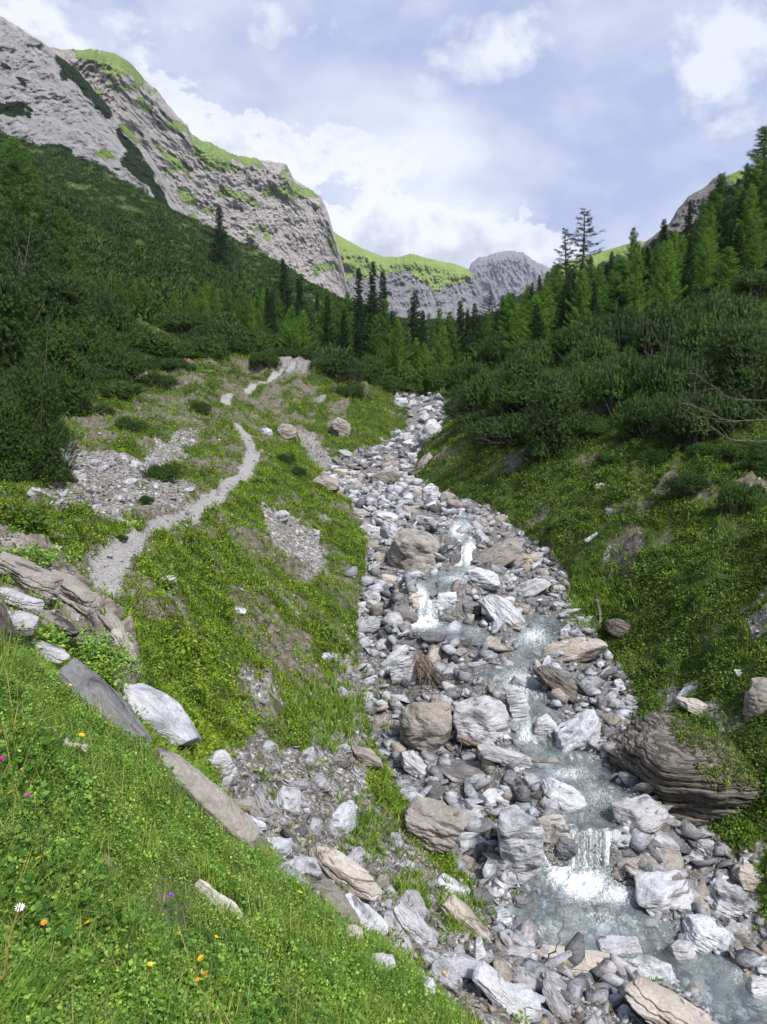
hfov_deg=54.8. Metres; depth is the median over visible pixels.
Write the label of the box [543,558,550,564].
stone
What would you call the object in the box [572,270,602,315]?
larch tree
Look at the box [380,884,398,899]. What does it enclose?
stone
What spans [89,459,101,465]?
stone
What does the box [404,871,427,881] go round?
stone
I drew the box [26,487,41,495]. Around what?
stone
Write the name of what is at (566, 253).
larch tree
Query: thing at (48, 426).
dwarf pine
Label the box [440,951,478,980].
stone
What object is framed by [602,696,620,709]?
stone
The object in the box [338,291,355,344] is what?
larch tree
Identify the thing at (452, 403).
dwarf pine
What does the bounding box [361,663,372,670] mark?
stone
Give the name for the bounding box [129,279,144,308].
larch tree
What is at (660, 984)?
grass tuft
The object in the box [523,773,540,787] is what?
stone
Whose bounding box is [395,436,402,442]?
stone
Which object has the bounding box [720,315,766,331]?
dwarf pine
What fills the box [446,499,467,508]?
stone
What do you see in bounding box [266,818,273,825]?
stone
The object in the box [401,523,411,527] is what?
stone
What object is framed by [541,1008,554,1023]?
stone
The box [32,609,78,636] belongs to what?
boulder
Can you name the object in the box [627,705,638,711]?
stone
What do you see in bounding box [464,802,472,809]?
stone
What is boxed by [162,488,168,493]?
stone
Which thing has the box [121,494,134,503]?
stone
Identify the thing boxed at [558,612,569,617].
stone
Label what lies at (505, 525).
stone
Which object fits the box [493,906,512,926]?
boulder
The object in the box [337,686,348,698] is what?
stone
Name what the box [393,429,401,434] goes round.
stone
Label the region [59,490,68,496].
stone
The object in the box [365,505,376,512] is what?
stone
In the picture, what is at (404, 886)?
grass tuft
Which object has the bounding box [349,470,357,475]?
stone
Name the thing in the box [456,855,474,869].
stone
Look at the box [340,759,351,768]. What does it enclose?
stone
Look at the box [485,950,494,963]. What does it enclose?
stone
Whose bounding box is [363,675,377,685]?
stone
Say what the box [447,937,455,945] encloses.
stone
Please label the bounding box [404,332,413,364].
larch tree
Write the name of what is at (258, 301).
larch tree
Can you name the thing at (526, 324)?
larch tree
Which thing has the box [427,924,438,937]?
stone
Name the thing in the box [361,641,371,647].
stone
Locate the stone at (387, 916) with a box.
[382,910,415,959]
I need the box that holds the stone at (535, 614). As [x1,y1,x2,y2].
[531,611,539,617]
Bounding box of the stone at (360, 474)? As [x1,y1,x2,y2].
[357,473,364,479]
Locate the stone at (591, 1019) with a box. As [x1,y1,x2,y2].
[584,1014,597,1023]
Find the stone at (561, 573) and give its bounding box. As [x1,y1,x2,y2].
[558,571,567,578]
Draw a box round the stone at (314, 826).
[307,818,321,834]
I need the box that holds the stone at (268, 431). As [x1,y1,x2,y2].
[261,428,272,435]
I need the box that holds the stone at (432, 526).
[429,523,436,529]
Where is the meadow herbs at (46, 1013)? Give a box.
[0,587,502,1023]
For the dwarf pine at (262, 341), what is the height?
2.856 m
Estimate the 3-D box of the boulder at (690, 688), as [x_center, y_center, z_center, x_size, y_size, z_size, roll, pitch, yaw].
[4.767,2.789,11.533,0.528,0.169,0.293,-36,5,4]
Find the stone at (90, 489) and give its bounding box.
[85,486,95,493]
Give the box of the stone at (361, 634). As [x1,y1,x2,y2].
[356,632,365,638]
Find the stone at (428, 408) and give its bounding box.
[421,405,431,410]
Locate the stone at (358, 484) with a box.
[353,481,362,487]
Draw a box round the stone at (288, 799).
[275,784,301,818]
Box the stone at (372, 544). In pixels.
[366,539,378,548]
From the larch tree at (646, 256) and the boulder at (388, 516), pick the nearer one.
the boulder at (388, 516)
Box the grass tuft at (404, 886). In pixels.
[376,848,449,915]
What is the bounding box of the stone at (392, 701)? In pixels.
[388,698,402,710]
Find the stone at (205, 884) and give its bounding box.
[195,879,249,928]
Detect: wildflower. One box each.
[14,902,24,933]
[25,792,30,821]
[40,919,47,941]
[147,962,152,994]
[167,893,173,924]
[198,954,203,984]
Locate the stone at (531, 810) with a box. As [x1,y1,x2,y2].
[525,807,539,814]
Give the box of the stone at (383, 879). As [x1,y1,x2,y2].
[375,873,390,886]
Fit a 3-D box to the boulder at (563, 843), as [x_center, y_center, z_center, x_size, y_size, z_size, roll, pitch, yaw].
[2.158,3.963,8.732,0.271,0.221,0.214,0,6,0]
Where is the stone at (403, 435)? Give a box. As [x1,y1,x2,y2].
[399,433,408,437]
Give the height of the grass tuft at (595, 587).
1.418 m
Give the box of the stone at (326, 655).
[322,652,337,661]
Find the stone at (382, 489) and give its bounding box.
[378,486,386,491]
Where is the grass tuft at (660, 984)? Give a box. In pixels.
[632,972,666,985]
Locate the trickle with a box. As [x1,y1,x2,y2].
[582,810,586,863]
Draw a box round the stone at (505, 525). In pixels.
[499,521,513,528]
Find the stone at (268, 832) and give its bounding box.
[266,830,275,836]
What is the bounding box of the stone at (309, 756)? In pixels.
[301,746,316,767]
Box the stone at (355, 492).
[349,489,358,496]
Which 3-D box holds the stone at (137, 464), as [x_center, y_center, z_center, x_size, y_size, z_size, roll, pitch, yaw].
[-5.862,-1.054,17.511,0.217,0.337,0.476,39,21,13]
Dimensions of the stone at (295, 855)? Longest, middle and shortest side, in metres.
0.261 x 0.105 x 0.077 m
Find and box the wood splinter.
[61,737,88,751]
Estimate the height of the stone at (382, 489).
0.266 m
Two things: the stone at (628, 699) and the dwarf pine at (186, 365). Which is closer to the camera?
the stone at (628, 699)
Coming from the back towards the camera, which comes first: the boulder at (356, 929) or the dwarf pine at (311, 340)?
the dwarf pine at (311, 340)
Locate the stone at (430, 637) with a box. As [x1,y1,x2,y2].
[419,631,446,643]
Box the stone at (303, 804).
[300,801,309,807]
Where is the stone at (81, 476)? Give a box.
[71,469,86,481]
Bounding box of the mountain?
[50,47,347,298]
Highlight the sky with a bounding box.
[0,0,766,268]
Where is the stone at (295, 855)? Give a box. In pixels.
[292,852,301,857]
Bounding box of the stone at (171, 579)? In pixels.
[162,575,176,583]
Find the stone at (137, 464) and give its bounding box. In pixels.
[130,461,143,468]
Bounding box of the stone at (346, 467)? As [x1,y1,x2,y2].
[332,466,348,471]
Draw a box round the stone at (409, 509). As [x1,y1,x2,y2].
[402,505,419,515]
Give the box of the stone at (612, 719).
[603,712,621,726]
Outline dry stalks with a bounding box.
[0,619,476,1023]
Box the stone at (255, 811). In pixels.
[249,802,263,817]
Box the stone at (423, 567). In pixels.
[409,563,429,574]
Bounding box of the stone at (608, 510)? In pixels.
[604,508,619,515]
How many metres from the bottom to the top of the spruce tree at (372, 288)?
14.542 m
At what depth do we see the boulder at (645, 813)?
8.86 m
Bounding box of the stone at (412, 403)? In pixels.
[408,400,417,406]
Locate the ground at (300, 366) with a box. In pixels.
[0,138,766,1023]
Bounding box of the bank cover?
[10,260,766,947]
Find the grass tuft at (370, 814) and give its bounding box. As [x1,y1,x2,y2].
[327,787,421,879]
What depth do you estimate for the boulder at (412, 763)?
10.38 m
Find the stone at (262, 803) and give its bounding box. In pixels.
[254,787,274,815]
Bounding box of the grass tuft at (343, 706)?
[245,648,409,754]
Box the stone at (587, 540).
[585,532,597,542]
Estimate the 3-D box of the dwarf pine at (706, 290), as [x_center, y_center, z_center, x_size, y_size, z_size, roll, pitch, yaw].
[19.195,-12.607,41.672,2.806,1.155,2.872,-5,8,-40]
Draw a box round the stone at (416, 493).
[413,491,421,495]
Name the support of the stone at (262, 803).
on the ground at (300, 366)
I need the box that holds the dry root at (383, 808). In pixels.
[382,806,431,876]
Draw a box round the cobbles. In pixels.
[327,392,766,1023]
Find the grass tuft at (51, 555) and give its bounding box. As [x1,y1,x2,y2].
[0,541,98,568]
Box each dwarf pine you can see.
[0,206,77,290]
[0,216,53,380]
[0,314,94,489]
[0,386,50,485]
[9,237,107,355]
[20,317,119,418]
[21,360,99,381]
[24,179,102,278]
[37,305,125,360]
[67,270,132,332]
[67,272,108,297]
[74,359,133,384]
[86,339,150,380]
[87,404,123,416]
[90,378,148,399]
[92,360,138,378]
[103,275,156,308]
[111,414,149,432]
[115,534,128,542]
[118,323,150,332]
[123,323,182,357]
[133,371,179,390]
[135,339,187,358]
[136,357,155,370]
[137,495,154,504]
[141,459,184,483]
[146,356,176,370]
[152,307,218,335]
[159,355,197,371]
[169,332,197,340]
[171,348,216,359]
[175,332,229,360]
[182,320,247,346]
[185,401,212,415]
[203,326,274,352]
[217,335,258,356]
[234,316,283,332]
[248,346,281,370]
[257,344,285,356]
[275,453,298,465]
[281,348,316,360]
[292,465,306,475]
[306,343,370,384]
[307,336,318,344]
[328,385,372,400]
[344,351,386,381]
[368,374,403,395]
[391,380,418,392]
[412,366,456,394]
[440,392,495,418]
[440,404,459,420]
[445,381,470,400]
[448,359,492,388]
[456,409,517,431]
[457,363,506,423]
[460,336,483,357]
[464,411,537,444]
[473,329,519,368]
[483,348,545,422]
[489,377,583,411]
[502,424,530,446]
[504,332,565,369]
[510,359,589,465]
[516,409,608,436]
[531,365,597,408]
[533,367,562,381]
[548,309,604,363]
[553,343,627,367]
[564,328,622,372]
[564,350,653,377]
[575,414,615,439]
[584,345,644,415]
[589,302,665,353]
[595,453,621,464]
[604,388,659,443]
[619,390,674,438]
[622,330,714,398]
[623,300,708,359]
[640,448,671,466]
[643,300,657,312]
[647,372,765,450]
[651,292,700,309]
[651,309,742,366]
[656,284,710,308]
[659,465,713,498]
[660,337,714,365]
[673,296,754,314]
[684,441,717,455]
[687,290,766,428]
[688,318,756,340]
[693,283,766,324]
[697,281,723,297]
[711,265,740,278]
[713,307,766,366]
[713,441,748,464]
[716,476,766,517]
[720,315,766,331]
[728,264,766,299]
[734,437,766,478]
[752,252,766,268]
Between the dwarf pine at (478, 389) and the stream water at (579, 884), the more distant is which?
the dwarf pine at (478, 389)
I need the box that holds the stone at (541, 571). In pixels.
[535,568,549,575]
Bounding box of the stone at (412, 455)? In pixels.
[407,453,416,457]
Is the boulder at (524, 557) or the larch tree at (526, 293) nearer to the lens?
the boulder at (524, 557)
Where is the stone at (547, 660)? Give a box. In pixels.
[542,655,552,664]
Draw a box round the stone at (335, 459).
[332,456,344,462]
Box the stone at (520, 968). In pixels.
[513,966,528,971]
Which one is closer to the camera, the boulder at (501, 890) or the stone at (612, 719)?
the boulder at (501, 890)
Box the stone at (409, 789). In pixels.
[398,786,417,798]
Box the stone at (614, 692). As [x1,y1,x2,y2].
[605,689,617,697]
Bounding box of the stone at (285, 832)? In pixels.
[280,827,299,843]
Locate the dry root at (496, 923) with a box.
[491,915,539,957]
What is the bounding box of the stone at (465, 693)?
[461,688,469,697]
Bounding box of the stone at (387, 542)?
[384,540,391,545]
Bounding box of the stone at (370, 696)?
[363,690,373,700]
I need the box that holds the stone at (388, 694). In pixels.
[381,691,393,699]
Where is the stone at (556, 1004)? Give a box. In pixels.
[542,971,571,1021]
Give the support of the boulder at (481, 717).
on the ground at (300, 366)
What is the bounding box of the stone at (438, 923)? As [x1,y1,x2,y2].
[431,915,445,931]
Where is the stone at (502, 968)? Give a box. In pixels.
[492,958,511,982]
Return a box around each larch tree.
[0,136,73,252]
[47,207,88,278]
[113,278,124,308]
[121,282,133,314]
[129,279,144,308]
[166,292,179,314]
[189,295,198,311]
[193,286,209,314]
[194,288,208,311]
[203,280,211,311]
[204,285,220,320]
[214,288,222,314]
[222,283,236,313]
[225,237,242,271]
[232,286,246,320]
[236,297,251,336]
[240,298,255,322]
[247,303,256,334]
[253,293,272,341]
[253,307,266,348]
[260,289,270,324]
[273,289,284,313]
[275,308,301,348]
[276,305,304,350]
[284,324,301,349]
[297,309,320,352]
[297,312,309,345]
[311,288,338,341]
[330,301,351,345]
[331,310,357,351]
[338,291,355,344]
[364,315,394,375]
[371,334,387,377]
[377,298,403,367]
[385,319,415,375]
[386,319,410,370]
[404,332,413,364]
[406,337,423,371]
[407,342,438,395]
[428,326,452,384]
[430,308,445,363]
[436,311,467,368]
[446,335,461,367]
[471,290,497,339]
[477,312,493,347]
[481,313,494,338]
[489,293,524,368]
[493,295,507,327]
[510,303,523,330]
[511,290,554,345]
[511,294,557,342]
[512,308,522,331]
[514,293,541,341]
[519,284,530,318]
[525,286,559,340]
[527,292,552,334]
[541,265,554,287]
[541,271,552,297]
[543,282,556,320]
[547,278,563,335]
[548,228,579,284]
[550,263,564,304]
[556,207,606,293]
[556,274,565,304]
[562,269,603,327]
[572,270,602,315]
[587,256,595,279]
[587,267,611,328]
[587,278,594,302]
[588,264,604,290]
[598,258,637,331]
[601,269,616,328]
[617,256,646,302]
[621,227,650,281]
[626,251,659,312]
[642,242,668,300]
[642,246,652,265]
[648,239,687,317]
[649,245,666,296]
[662,231,684,294]
[670,234,694,292]
[684,234,697,279]
[686,235,720,292]
[692,197,707,243]
[693,172,738,260]
[694,205,723,265]
[694,227,723,278]
[694,228,718,276]
[697,202,726,245]
[703,246,745,297]
[718,124,766,242]
[721,222,751,281]
[727,183,766,261]
[728,191,739,221]
[740,234,766,274]
[742,220,760,270]
[753,220,766,256]
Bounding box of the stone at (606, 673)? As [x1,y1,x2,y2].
[595,669,614,679]
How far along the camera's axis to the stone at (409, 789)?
9.84 m
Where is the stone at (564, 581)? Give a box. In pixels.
[562,578,570,588]
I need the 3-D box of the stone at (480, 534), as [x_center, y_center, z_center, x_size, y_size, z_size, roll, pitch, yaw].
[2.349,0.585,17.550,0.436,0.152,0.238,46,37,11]
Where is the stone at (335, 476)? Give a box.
[329,474,338,478]
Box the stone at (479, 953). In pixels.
[473,935,486,961]
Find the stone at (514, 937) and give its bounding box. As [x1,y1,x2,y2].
[509,931,522,944]
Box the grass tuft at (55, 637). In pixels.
[16,619,109,653]
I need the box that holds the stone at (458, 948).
[454,944,464,953]
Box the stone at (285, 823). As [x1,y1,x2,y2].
[277,821,291,825]
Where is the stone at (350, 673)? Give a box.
[346,670,355,679]
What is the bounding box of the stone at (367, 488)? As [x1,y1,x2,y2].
[360,486,372,491]
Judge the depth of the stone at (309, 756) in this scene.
8.63 m
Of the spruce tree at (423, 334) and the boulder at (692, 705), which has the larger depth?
the spruce tree at (423, 334)
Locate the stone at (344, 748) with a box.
[336,743,350,753]
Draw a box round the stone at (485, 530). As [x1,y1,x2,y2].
[476,527,489,534]
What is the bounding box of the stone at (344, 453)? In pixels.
[338,449,351,456]
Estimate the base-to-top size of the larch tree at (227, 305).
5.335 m
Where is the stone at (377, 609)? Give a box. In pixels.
[368,603,384,616]
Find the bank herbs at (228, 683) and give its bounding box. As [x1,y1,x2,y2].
[0,323,758,1023]
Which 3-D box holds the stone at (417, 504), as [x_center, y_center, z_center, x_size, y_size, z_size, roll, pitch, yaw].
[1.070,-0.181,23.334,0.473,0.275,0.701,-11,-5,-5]
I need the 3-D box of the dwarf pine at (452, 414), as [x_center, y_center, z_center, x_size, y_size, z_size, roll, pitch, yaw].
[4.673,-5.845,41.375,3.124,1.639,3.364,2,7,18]
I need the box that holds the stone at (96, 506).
[92,504,98,509]
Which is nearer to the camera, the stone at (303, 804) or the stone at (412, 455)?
the stone at (303, 804)
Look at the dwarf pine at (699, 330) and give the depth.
23.92 m
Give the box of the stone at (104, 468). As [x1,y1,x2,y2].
[99,464,108,471]
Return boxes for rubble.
[328,391,766,1023]
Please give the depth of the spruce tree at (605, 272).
73.55 m
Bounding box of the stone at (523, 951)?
[507,945,535,957]
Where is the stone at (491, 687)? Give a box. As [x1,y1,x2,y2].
[486,683,497,693]
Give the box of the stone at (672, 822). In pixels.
[667,818,680,826]
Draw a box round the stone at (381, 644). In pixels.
[376,639,387,650]
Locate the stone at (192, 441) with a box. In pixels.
[188,439,195,444]
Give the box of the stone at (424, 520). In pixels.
[415,515,433,525]
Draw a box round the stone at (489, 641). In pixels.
[481,635,500,652]
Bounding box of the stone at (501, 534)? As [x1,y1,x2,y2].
[498,532,510,536]
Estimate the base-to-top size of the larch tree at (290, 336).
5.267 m
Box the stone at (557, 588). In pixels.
[550,584,565,593]
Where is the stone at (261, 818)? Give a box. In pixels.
[255,815,265,822]
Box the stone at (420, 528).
[413,526,424,530]
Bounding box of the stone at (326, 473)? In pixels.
[322,471,330,474]
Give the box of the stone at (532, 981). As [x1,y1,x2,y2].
[513,970,541,992]
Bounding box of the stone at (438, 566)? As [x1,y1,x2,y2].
[430,564,441,570]
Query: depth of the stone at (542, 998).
6.22 m
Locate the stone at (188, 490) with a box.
[183,488,193,492]
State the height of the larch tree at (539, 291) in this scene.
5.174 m
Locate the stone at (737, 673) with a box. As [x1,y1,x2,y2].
[734,669,741,675]
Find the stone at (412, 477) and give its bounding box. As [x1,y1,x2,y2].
[403,475,414,481]
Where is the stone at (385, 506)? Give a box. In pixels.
[381,504,389,508]
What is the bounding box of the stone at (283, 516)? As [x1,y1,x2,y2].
[274,510,289,522]
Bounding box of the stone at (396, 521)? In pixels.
[393,519,401,524]
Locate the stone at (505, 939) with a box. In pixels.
[497,929,513,947]
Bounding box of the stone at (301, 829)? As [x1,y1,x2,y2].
[295,824,307,836]
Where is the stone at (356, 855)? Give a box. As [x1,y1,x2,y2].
[347,847,363,867]
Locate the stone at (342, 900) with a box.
[321,891,359,925]
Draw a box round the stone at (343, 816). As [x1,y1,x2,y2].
[330,800,355,834]
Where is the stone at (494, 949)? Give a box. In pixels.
[483,943,500,953]
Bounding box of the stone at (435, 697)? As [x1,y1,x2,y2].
[430,694,438,701]
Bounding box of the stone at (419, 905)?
[398,889,430,919]
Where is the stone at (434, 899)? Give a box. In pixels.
[424,896,435,909]
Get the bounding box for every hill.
[333,231,482,319]
[513,241,645,304]
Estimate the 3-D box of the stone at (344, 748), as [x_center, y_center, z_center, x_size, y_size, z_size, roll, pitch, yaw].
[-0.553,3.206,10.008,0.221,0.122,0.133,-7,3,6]
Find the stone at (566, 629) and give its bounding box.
[560,624,570,635]
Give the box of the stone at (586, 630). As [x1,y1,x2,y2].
[582,628,591,633]
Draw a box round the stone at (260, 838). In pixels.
[255,836,272,850]
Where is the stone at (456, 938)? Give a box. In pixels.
[441,932,461,940]
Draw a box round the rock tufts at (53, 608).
[0,539,109,646]
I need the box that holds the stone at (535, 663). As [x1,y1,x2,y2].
[529,659,541,673]
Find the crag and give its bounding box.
[626,169,766,259]
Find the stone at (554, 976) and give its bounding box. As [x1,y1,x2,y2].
[542,970,567,988]
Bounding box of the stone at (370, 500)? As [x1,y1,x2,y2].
[366,497,376,502]
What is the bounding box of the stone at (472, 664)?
[467,661,485,667]
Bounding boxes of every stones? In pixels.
[0,371,766,1014]
[43,408,765,1023]
[46,422,560,1023]
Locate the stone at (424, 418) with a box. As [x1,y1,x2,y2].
[419,414,430,422]
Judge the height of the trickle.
0.310 m
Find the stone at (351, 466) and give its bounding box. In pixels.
[346,464,357,468]
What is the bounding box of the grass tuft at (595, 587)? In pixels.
[549,550,640,632]
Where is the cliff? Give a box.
[0,16,187,215]
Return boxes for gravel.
[90,432,253,590]
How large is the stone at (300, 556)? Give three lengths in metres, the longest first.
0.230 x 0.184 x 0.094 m
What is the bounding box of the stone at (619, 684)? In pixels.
[614,678,625,690]
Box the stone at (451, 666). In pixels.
[443,662,458,675]
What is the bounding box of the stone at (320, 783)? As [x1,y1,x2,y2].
[309,775,331,792]
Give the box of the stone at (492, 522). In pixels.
[488,519,495,525]
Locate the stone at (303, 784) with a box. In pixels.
[292,779,310,790]
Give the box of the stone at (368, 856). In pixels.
[351,846,372,862]
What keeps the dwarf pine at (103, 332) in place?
on the ground at (300, 366)
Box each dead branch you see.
[457,734,560,763]
[590,593,601,636]
[676,393,766,424]
[679,364,766,400]
[679,406,766,442]
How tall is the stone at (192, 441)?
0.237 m
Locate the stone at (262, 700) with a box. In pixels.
[254,697,266,704]
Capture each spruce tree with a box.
[205,205,234,265]
[262,289,276,333]
[265,289,280,333]
[273,258,298,315]
[283,294,291,321]
[287,278,315,339]
[314,293,320,310]
[319,294,337,346]
[336,308,352,352]
[348,268,367,345]
[351,293,395,370]
[351,325,365,360]
[354,308,365,350]
[363,261,382,329]
[377,271,399,332]
[390,311,394,332]
[402,291,434,366]
[418,310,431,351]
[419,315,430,352]
[446,301,469,357]
[459,309,475,359]
[469,303,481,345]
[477,313,482,338]
[483,309,502,364]
[494,302,507,334]
[509,293,520,323]
[524,283,534,325]
[527,303,547,347]
[535,275,542,294]
[546,279,575,343]
[552,290,577,335]
[562,270,578,313]
[574,270,590,317]
[587,280,603,323]
[603,251,615,290]
[603,263,608,287]
[606,258,636,332]
[627,266,633,294]
[640,247,652,297]
[650,218,667,266]
[673,234,698,308]
[680,199,695,248]
[693,232,698,250]
[712,222,754,289]
[717,190,747,268]
[718,223,745,274]
[731,163,750,223]
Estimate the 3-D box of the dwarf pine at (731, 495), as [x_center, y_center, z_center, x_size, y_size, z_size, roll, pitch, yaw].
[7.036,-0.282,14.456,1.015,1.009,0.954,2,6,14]
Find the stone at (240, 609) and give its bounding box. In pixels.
[235,606,246,614]
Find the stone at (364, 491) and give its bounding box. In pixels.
[360,490,369,493]
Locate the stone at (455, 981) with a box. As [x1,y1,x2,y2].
[429,957,462,993]
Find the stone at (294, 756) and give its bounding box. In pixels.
[286,754,298,759]
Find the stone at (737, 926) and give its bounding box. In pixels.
[727,921,751,940]
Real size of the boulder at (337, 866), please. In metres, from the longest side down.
0.692 x 0.292 x 0.207 m
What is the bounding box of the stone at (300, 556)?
[293,553,303,558]
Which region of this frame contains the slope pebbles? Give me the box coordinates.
[0,393,507,963]
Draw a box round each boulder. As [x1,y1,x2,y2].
[0,552,63,599]
[0,587,44,610]
[7,610,38,635]
[27,636,69,663]
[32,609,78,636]
[51,569,97,613]
[55,657,152,747]
[95,598,124,632]
[108,628,136,661]
[123,683,201,745]
[154,747,258,843]
[207,749,237,791]
[233,798,252,811]
[250,815,266,833]
[265,837,291,857]
[277,423,296,440]
[282,856,322,889]
[309,846,382,901]
[312,474,339,492]
[328,417,350,437]
[333,469,348,474]
[341,924,363,943]
[345,893,387,936]
[351,745,382,768]
[359,524,379,536]
[362,590,380,604]
[370,467,400,483]
[370,952,395,971]
[371,714,392,729]
[373,511,397,521]
[378,574,396,588]
[380,644,407,665]
[386,528,439,570]
[389,655,418,685]
[392,605,418,622]
[393,397,407,407]
[393,898,437,947]
[399,700,451,752]
[399,750,427,775]
[402,796,469,853]
[409,593,423,611]
[415,452,432,473]
[415,655,445,688]
[417,419,441,446]
[421,483,438,501]
[422,620,437,628]
[436,592,456,610]
[436,757,484,785]
[437,614,456,624]
[437,873,471,900]
[440,491,455,502]
[441,894,490,940]
[444,537,459,551]
[450,550,462,564]
[452,522,473,537]
[452,695,509,745]
[459,836,485,851]
[462,567,500,590]
[462,601,481,618]
[470,817,493,837]
[472,960,527,1018]
[474,537,522,569]
[475,517,488,526]
[477,595,525,630]
[477,744,533,768]
[480,786,510,811]
[486,882,511,898]
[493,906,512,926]
[497,805,544,884]
[499,872,516,885]
[502,686,527,698]
[504,570,517,583]
[505,688,530,727]
[506,553,533,567]
[506,981,541,1023]
[509,674,541,692]
[512,579,550,597]
[512,895,533,915]
[525,595,549,607]
[533,665,577,704]
[534,714,556,739]
[535,763,571,781]
[537,815,550,852]
[539,944,609,975]
[540,637,607,662]
[542,777,585,812]
[550,814,565,825]
[552,601,565,610]
[554,709,600,758]
[555,904,585,920]
[556,836,576,858]
[561,824,578,842]
[576,848,595,868]
[580,825,599,833]
[595,935,642,957]
[604,618,631,640]
[607,712,766,827]
[609,834,631,847]
[610,794,668,832]
[619,847,683,872]
[620,976,715,1023]
[622,846,635,857]
[627,954,675,983]
[634,870,694,914]
[650,830,679,851]
[667,940,697,972]
[674,677,699,701]
[676,696,706,714]
[682,850,704,866]
[682,913,728,955]
[696,837,713,848]
[703,975,715,992]
[708,877,759,917]
[719,925,735,942]
[733,863,763,890]
[737,857,749,864]
[740,975,766,1017]
[742,677,766,722]
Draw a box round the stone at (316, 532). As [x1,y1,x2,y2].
[314,530,319,535]
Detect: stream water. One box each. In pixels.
[408,514,513,644]
[484,615,761,1023]
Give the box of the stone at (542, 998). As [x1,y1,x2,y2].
[534,992,545,1002]
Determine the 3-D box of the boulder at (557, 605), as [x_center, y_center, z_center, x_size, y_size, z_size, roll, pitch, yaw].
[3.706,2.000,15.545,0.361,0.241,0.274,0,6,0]
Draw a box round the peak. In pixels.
[469,250,550,312]
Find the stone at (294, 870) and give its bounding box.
[277,863,303,882]
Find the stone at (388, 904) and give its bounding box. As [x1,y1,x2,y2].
[384,899,393,911]
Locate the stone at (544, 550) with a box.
[539,547,548,554]
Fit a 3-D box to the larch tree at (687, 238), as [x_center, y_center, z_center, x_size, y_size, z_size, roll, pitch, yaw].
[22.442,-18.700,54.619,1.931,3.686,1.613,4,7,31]
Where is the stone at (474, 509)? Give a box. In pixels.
[472,507,480,512]
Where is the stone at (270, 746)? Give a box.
[262,741,276,752]
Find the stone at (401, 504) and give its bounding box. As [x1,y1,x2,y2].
[394,500,404,508]
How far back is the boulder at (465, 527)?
17.99 m
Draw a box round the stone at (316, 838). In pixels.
[311,834,322,845]
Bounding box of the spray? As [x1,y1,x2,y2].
[418,548,653,881]
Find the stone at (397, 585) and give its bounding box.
[393,580,403,589]
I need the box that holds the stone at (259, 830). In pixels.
[244,812,263,837]
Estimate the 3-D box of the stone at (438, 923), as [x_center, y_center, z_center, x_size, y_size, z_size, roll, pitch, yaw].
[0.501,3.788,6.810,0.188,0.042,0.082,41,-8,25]
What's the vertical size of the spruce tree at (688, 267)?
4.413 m
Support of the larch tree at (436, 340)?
on the ground at (300, 366)
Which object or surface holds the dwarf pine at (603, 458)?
on the ground at (300, 366)
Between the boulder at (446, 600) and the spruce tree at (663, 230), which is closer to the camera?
the boulder at (446, 600)
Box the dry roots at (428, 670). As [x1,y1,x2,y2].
[396,649,440,694]
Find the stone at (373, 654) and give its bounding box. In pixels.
[370,651,376,656]
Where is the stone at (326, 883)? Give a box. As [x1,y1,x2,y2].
[316,878,340,893]
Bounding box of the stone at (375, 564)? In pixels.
[368,561,380,571]
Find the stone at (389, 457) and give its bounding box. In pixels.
[384,455,394,460]
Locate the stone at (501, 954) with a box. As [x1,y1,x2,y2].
[493,951,507,958]
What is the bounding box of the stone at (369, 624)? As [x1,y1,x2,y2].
[355,616,379,633]
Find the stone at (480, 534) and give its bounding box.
[475,529,489,543]
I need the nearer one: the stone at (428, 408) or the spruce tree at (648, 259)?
the stone at (428, 408)
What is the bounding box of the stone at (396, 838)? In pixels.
[388,832,401,848]
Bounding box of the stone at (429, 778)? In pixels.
[422,776,438,784]
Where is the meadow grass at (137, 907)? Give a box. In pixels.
[0,579,480,1023]
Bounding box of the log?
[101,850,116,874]
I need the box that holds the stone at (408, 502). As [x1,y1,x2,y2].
[404,500,413,504]
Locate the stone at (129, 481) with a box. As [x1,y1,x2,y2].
[123,478,137,485]
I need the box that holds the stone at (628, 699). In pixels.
[621,694,638,705]
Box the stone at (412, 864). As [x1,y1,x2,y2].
[400,860,414,871]
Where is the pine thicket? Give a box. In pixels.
[0,129,766,385]
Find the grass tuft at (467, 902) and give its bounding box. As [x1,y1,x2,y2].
[431,877,498,942]
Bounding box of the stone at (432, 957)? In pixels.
[422,948,438,962]
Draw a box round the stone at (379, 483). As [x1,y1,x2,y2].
[375,481,383,486]
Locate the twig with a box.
[540,912,564,963]
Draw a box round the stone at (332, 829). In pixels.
[327,818,339,837]
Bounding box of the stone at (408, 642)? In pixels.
[401,640,414,646]
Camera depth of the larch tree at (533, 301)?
46.81 m
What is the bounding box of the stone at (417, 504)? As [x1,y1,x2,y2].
[410,502,423,505]
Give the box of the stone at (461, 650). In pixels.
[457,647,467,655]
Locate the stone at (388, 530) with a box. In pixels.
[380,521,397,539]
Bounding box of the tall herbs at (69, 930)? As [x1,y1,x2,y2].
[0,633,478,1023]
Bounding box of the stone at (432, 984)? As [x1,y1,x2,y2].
[420,976,435,998]
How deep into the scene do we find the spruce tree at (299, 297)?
97.45 m
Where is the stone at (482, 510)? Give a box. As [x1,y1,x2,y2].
[476,508,487,514]
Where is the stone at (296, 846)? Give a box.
[275,834,298,852]
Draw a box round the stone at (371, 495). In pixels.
[364,493,376,497]
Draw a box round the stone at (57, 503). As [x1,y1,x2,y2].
[50,500,61,505]

